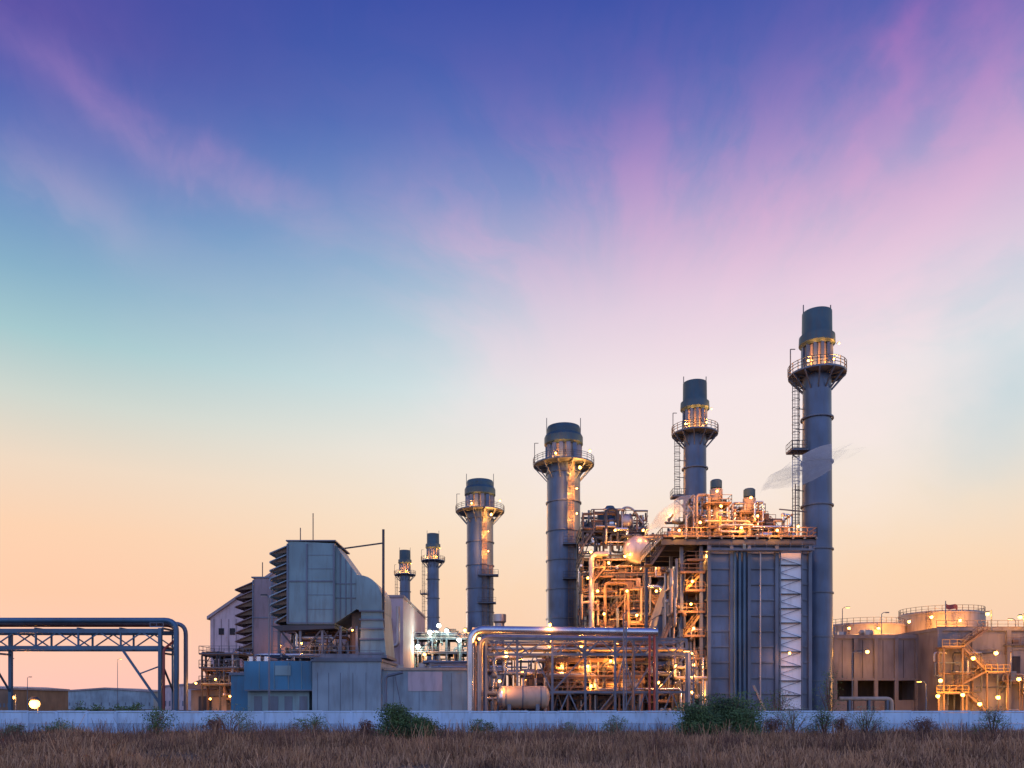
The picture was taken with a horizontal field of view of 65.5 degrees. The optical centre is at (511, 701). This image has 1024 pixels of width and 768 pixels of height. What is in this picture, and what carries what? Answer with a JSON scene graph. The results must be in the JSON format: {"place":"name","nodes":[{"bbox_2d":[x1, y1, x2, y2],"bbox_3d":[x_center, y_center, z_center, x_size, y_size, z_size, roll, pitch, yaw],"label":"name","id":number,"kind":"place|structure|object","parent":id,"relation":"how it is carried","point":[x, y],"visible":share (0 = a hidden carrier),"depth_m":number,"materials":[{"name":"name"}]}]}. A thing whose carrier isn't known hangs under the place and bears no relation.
{"place":"outdoors","nodes":[
{"label":"outdoors","id":0,"kind":"place"},
{"bbox_2d":[27,678,27,709],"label":"street lamp","id":1,"kind":"object","parent":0,"point":[27,693],"visible":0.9,"depth_m":219.93,"materials":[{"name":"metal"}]},
{"bbox_2d":[0,686,69,710],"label":"distant warehouse","id":2,"kind":"structure","parent":0,"point":[54,699],"depth_m":244.41,"materials":[{"name":"metal"}]},
{"bbox_2d":[0,618,187,723],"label":"pipe bridge","id":3,"kind":"structure","parent":0,"point":[10,648],"depth_m":102.87,"materials":[{"name":"metal"}]},
{"bbox_2d":[68,687,157,708],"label":"distant warehouse","id":4,"kind":"structure","parent":0,"point":[106,697],"depth_m":330.00,"materials":[{"name":"metal"}]},
{"bbox_2d":[165,683,199,709],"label":"distant warehouse","id":5,"kind":"structure","parent":0,"point":[168,697],"depth_m":300.00,"materials":[{"name":"metal"}]},
{"bbox_2d":[188,646,252,723],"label":"equipment shed","id":6,"kind":"structure","parent":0,"point":[218,689],"depth_m":109.95,"materials":[{"name":"metal"}]},
{"bbox_2d":[207,572,425,674],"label":"turbine hall","id":7,"kind":"structure","parent":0,"point":[408,618],"depth_m":160.00,"materials":[{"name":"white metal"}]},
{"bbox_2d":[269,513,396,660],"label":"air intake filter house","id":8,"kind":"structure","parent":0,"point":[321,588],"depth_m":97.30,"materials":[{"name":"metal"}]},
{"bbox_2d":[229,650,466,723],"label":"machinery building","id":9,"kind":"structure","parent":0,"point":[347,684],"depth_m":92.40,"materials":[{"name":"metal"}]},
{"bbox_2d":[0,0,1023,689],"label":"sky","id":10,"kind":"structure","parent":0,"point":[266,266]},
{"bbox_2d":[0,709,1023,767],"bbox_3d":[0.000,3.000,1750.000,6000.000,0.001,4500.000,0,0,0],"label":"ground","id":11,"kind":"structure","parent":0,"point":[422,766],"depth_m":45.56,"materials":[{"name":"brown plant"}]},
{"bbox_2d":[2,724,26,737],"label":"weedy shrub","id":12,"kind":"object","parent":11,"relation":"on","point":[14,729],"visible":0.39,"depth_m":61.17,"materials":[{"name":"green plant"}]},
{"bbox_2d":[29,697,40,712],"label":"floodlight","id":13,"kind":"object","parent":11,"relation":"on","point":[34,702],"visible":0.91,"depth_m":139.49,"materials":[{"name":"yellow"}]},
{"bbox_2d":[37,718,75,734],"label":"weedy shrub","id":14,"kind":"object","parent":11,"relation":"on","point":[61,725],"visible":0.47,"depth_m":62.10,"materials":[{"name":"green plant"}]},
{"bbox_2d":[67,700,91,723],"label":"garden hedge","id":15,"kind":"object","parent":11,"relation":"on","point":[79,709],"visible":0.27,"depth_m":83.91,"materials":[{"name":"green plant"}]},
{"bbox_2d":[87,704,108,723],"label":"garden hedge","id":16,"kind":"object","parent":11,"relation":"on","point":[97,708],"visible":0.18,"depth_m":83.89,"materials":[{"name":"green plant"}]},
{"bbox_2d":[105,704,128,723],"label":"garden hedge","id":17,"kind":"object","parent":11,"relation":"on","point":[118,707],"visible":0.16,"depth_m":83.74,"materials":[{"name":"green plant"}]},
{"bbox_2d":[117,658,121,705],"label":"street lamp","id":18,"kind":"object","parent":11,"relation":"on","point":[117,681],"visible":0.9,"depth_m":259.91,"materials":[{"name":"metal"}]},
{"bbox_2d":[118,702,144,723],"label":"garden hedge","id":19,"kind":"object","parent":11,"relation":"on","point":[135,707],"visible":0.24,"depth_m":83.89,"materials":[{"name":"green plant"}]},
{"bbox_2d":[141,706,179,738],"bbox_3d":[-26.852,1.661,60.495,3.432,2.744,3.619,0,0,0],"label":"weedy shrub","id":20,"kind":"object","parent":11,"relation":"on","point":[157,717],"visible":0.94,"depth_m":60.39,"materials":[{"name":"green plant"}]},
{"bbox_2d":[197,718,226,732],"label":"weedy shrub","id":21,"kind":"object","parent":11,"relation":"on","point":[213,721],"visible":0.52,"depth_m":65.40,"materials":[{"name":"plant"}]},
{"bbox_2d":[194,704,258,732],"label":"weedy shrub","id":22,"kind":"object","parent":11,"relation":"on","point":[231,718],"visible":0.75,"depth_m":66.31,"materials":[{"name":"green plant"}]},
{"bbox_2d":[260,594,269,723],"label":"street lamp","id":23,"kind":"object","parent":11,"relation":"on","point":[268,651],"visible":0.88,"depth_m":87.93,"materials":[{"name":"metal"}]},
{"bbox_2d":[235,562,351,660],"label":"air intake filter house","id":24,"kind":"structure","parent":11,"relation":"on","point":[254,616],"depth_m":128.00,"materials":[{"name":"metal"}]},
{"bbox_2d":[288,714,330,732],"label":"weedy shrub","id":25,"kind":"object","parent":11,"relation":"on","point":[310,723],"visible":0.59,"depth_m":66.55,"materials":[{"name":"green plant"}]},
{"bbox_2d":[357,719,375,736],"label":"weedy shrub","id":26,"kind":"object","parent":11,"relation":"on","point":[368,725],"visible":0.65,"depth_m":61.16,"materials":[{"name":"plant"}]},
{"bbox_2d":[372,702,429,739],"bbox_3d":[-8.210,1.505,57.830,4.502,3.056,3.862,0,0,0],"label":"green bush","id":27,"kind":"object","parent":11,"relation":"on","point":[393,715],"visible":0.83,"depth_m":57.48,"materials":[{"name":"green plant"}]},
{"bbox_2d":[394,547,415,599],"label":"slim chimney","id":28,"kind":"object","parent":11,"relation":"on","point":[403,575],"visible":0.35,"depth_m":298.27,"materials":[{"name":"metal"}]},
{"bbox_2d":[395,714,445,741],"bbox_3d":[-6.552,1.959,57.010,3.904,2.162,3.075,0,0,-35],"label":"green bush","id":29,"kind":"object","parent":11,"relation":"on","point":[419,721],"visible":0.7,"depth_m":56.70,"materials":[{"name":"green plant"}]},
{"bbox_2d":[420,533,444,659],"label":"slim chimney","id":30,"kind":"object","parent":11,"relation":"on","point":[432,560],"visible":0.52,"depth_m":268.21,"materials":[{"name":"metal"}]},
{"bbox_2d":[414,627,484,710],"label":"valve yard piping","id":31,"kind":"object","parent":11,"relation":"on","point":[435,638],"visible":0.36,"depth_m":178.28,"materials":[{"name":"metal"}]},
{"bbox_2d":[455,474,504,712],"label":"wide chimney","id":32,"kind":"object","parent":11,"relation":"on","point":[480,519],"visible":0.84,"depth_m":202.87,"materials":[{"name":"metal"}]},
{"bbox_2d":[465,719,497,732],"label":"weedy shrub","id":33,"kind":"object","parent":11,"relation":"on","point":[484,724],"visible":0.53,"depth_m":65.16,"materials":[{"name":"plant"}]},
{"bbox_2d":[493,614,505,689],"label":"roof vent stack","id":34,"kind":"object","parent":11,"relation":"on","point":[499,619],"visible":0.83,"depth_m":149.12,"materials":[{"name":"grey metal"}]},
{"bbox_2d":[0,710,1023,733],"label":"perimeter wall","id":35,"kind":"structure","parent":11,"relation":"on","point":[466,716],"depth_m":73.01,"materials":[{"name":"grey concrete"}]},
{"bbox_2d":[496,678,549,723],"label":"horizontal process tank","id":36,"kind":"object","parent":11,"relation":"on","point":[522,696],"visible":1,"depth_m":86.96,"materials":[{"name":"silver metal"}]},
{"bbox_2d":[533,418,593,712],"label":"wide chimney","id":37,"kind":"object","parent":11,"relation":"on","point":[561,470],"visible":0.67,"depth_m":161.87,"materials":[{"name":"metal"}]},
{"bbox_2d":[559,722,578,735],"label":"weedy shrub","id":38,"kind":"object","parent":11,"relation":"on","point":[570,727],"visible":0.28,"depth_m":62.00,"materials":[{"name":"plant"}]},
{"bbox_2d":[598,715,628,735],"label":"weedy shrub","id":39,"kind":"object","parent":11,"relation":"on","point":[613,724],"visible":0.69,"depth_m":62.32,"materials":[{"name":"plant"}]},
{"bbox_2d":[467,621,765,723],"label":"pipe rack","id":40,"kind":"object","parent":11,"relation":"on","point":[573,675],"visible":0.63,"depth_m":90.67,"materials":[{"name":"silver metal"}]},
{"bbox_2d":[576,505,674,706],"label":"boiler structure","id":41,"kind":"object","parent":11,"relation":"on","point":[612,582],"visible":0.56,"depth_m":139.87,"materials":[{"name":"metal"}]},
{"bbox_2d":[623,610,636,723],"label":"street lamp","id":42,"kind":"object","parent":11,"relation":"on","point":[632,611],"visible":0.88,"depth_m":85.92,"materials":[{"name":"metal"}]},
{"bbox_2d":[683,650,694,706],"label":"street lamp","id":43,"kind":"object","parent":11,"relation":"on","point":[693,672],"visible":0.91,"depth_m":85.92,"materials":[{"name":"metal"}]},
{"bbox_2d":[670,376,718,569],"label":"slim chimney","id":44,"kind":"object","parent":11,"relation":"on","point":[695,434],"visible":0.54,"depth_m":140.28,"materials":[{"name":"metal"}]},
{"bbox_2d":[665,701,732,736],"bbox_3d":[13.835,1.477,58.755,5.269,3.136,4.270,0,0,0],"label":"green bush","id":45,"kind":"object","parent":11,"relation":"on","point":[695,716],"visible":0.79,"depth_m":58.27,"materials":[{"name":"green plant"}]},
{"bbox_2d":[672,691,779,735],"bbox_3d":[15.756,1.113,60.049,6.628,3.903,7.551,0,0,-36],"label":"green bush","id":46,"kind":"object","parent":11,"relation":"on","point":[728,707],"visible":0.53,"depth_m":59.27,"materials":[{"name":"green plant"}]},
{"bbox_2d":[639,479,817,723],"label":"heat recovery boiler","id":47,"kind":"object","parent":11,"relation":"on","point":[747,593],"visible":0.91,"depth_m":105.00,"materials":[{"name":"metal"}]},
{"bbox_2d":[727,708,766,737],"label":"green bush","id":48,"kind":"object","parent":11,"relation":"on","point":[750,723],"visible":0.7,"depth_m":57.84,"materials":[{"name":"green plant"}]},
{"bbox_2d":[758,714,794,735],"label":"weedy shrub","id":49,"kind":"object","parent":11,"relation":"on","point":[771,722],"visible":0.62,"depth_m":63.88,"materials":[{"name":"plant"}]},
{"bbox_2d":[764,688,793,712],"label":"tree","id":50,"kind":"object","parent":11,"relation":"on","point":[781,706],"visible":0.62,"depth_m":77.00,"materials":[{"name":"green plant"}]},
{"bbox_2d":[761,704,819,731],"bbox_3d":[22.044,1.559,63.755,5.723,2.960,3.645,0,0,30],"label":"weedy shrub","id":51,"kind":"object","parent":11,"relation":"on","point":[788,722],"visible":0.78,"depth_m":63.69,"materials":[{"name":"green plant"}]},
{"bbox_2d":[786,305,846,712],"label":"slim chimney","id":52,"kind":"object","parent":11,"relation":"on","point":[818,375],"visible":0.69,"depth_m":115.15,"materials":[{"name":"metal"}]},
{"bbox_2d":[800,705,839,735],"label":"weedy shrub","id":53,"kind":"object","parent":11,"relation":"on","point":[823,723],"visible":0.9,"depth_m":60.06,"materials":[{"name":"green plant"}]},
{"bbox_2d":[812,665,846,710],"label":"tree","id":54,"kind":"object","parent":11,"relation":"on","point":[828,697],"visible":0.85,"depth_m":75.92,"materials":[{"name":"green plant"}]},
{"bbox_2d":[827,714,857,732],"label":"weedy shrub","id":55,"kind":"object","parent":11,"relation":"on","point":[841,720],"visible":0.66,"depth_m":63.65,"materials":[{"name":"brown plant"}]},
{"bbox_2d":[851,651,861,710],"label":"street lamp","id":56,"kind":"object","parent":11,"relation":"on","point":[852,681],"visible":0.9,"depth_m":117.92,"materials":[{"name":"metal"}]},
{"bbox_2d":[839,706,890,734],"bbox_3d":[28.040,1.639,62.345,4.492,2.800,2.993,0,0,0],"label":"weedy shrub","id":57,"kind":"object","parent":11,"relation":"on","point":[863,720],"visible":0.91,"depth_m":62.13,"materials":[{"name":"green plant"}]},
{"bbox_2d":[838,697,893,723],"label":"ground pipeline","id":58,"kind":"object","parent":11,"relation":"on","point":[889,703],"visible":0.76,"depth_m":107.74,"materials":[{"name":"metal"}]},
{"bbox_2d":[833,617,905,634],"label":"storage tank","id":59,"kind":"object","parent":11,"relation":"on","point":[892,628],"visible":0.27,"depth_m":162.66,"materials":[{"name":"beige metal"}]},
{"bbox_2d":[903,716,939,737],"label":"weedy shrub","id":60,"kind":"object","parent":11,"relation":"on","point":[922,723],"visible":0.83,"depth_m":60.93,"materials":[{"name":"plant"}]},
{"bbox_2d":[916,681,926,712],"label":"street lamp","id":61,"kind":"object","parent":11,"relation":"on","point":[925,695],"visible":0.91,"depth_m":111.94,"materials":[{"name":"metal"}]},
{"bbox_2d":[833,620,1023,712],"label":"concrete plant building","id":62,"kind":"structure","parent":11,"relation":"on","point":[895,668],"depth_m":124.03,"materials":[{"name":"concrete"}]},
{"bbox_2d":[945,601,957,626],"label":"red flag","id":63,"kind":"object","parent":62,"relation":"attached to","point":[953,606],"visible":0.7,"depth_m":125.95,"materials":[{"name":"fabric"}]},
{"bbox_2d":[985,610,991,629],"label":"floodlight","id":64,"kind":"object","parent":62,"relation":"on","point":[987,613],"visible":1,"depth_m":122.91,"materials":[{"name":"orange"}]},
{"bbox_2d":[1018,613,1023,629],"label":"floodlight","id":65,"kind":"object","parent":62,"relation":"on","point":[1020,616],"visible":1,"depth_m":122.98,"materials":[{"name":"yellow"}]},
{"bbox_2d":[898,605,985,632],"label":"storage tank","id":66,"kind":"object","parent":11,"relation":"on","point":[922,620],"visible":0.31,"depth_m":161.36,"materials":[{"name":"beige metal"}]},
{"bbox_2d":[961,704,1016,734],"bbox_3d":[38.495,1.571,63.431,4.092,2.925,3.308,0,0,0],"label":"weedy shrub","id":67,"kind":"object","parent":11,"relation":"on","point":[988,718],"visible":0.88,"depth_m":63.54,"materials":[{"name":"green plant"}]}
]}

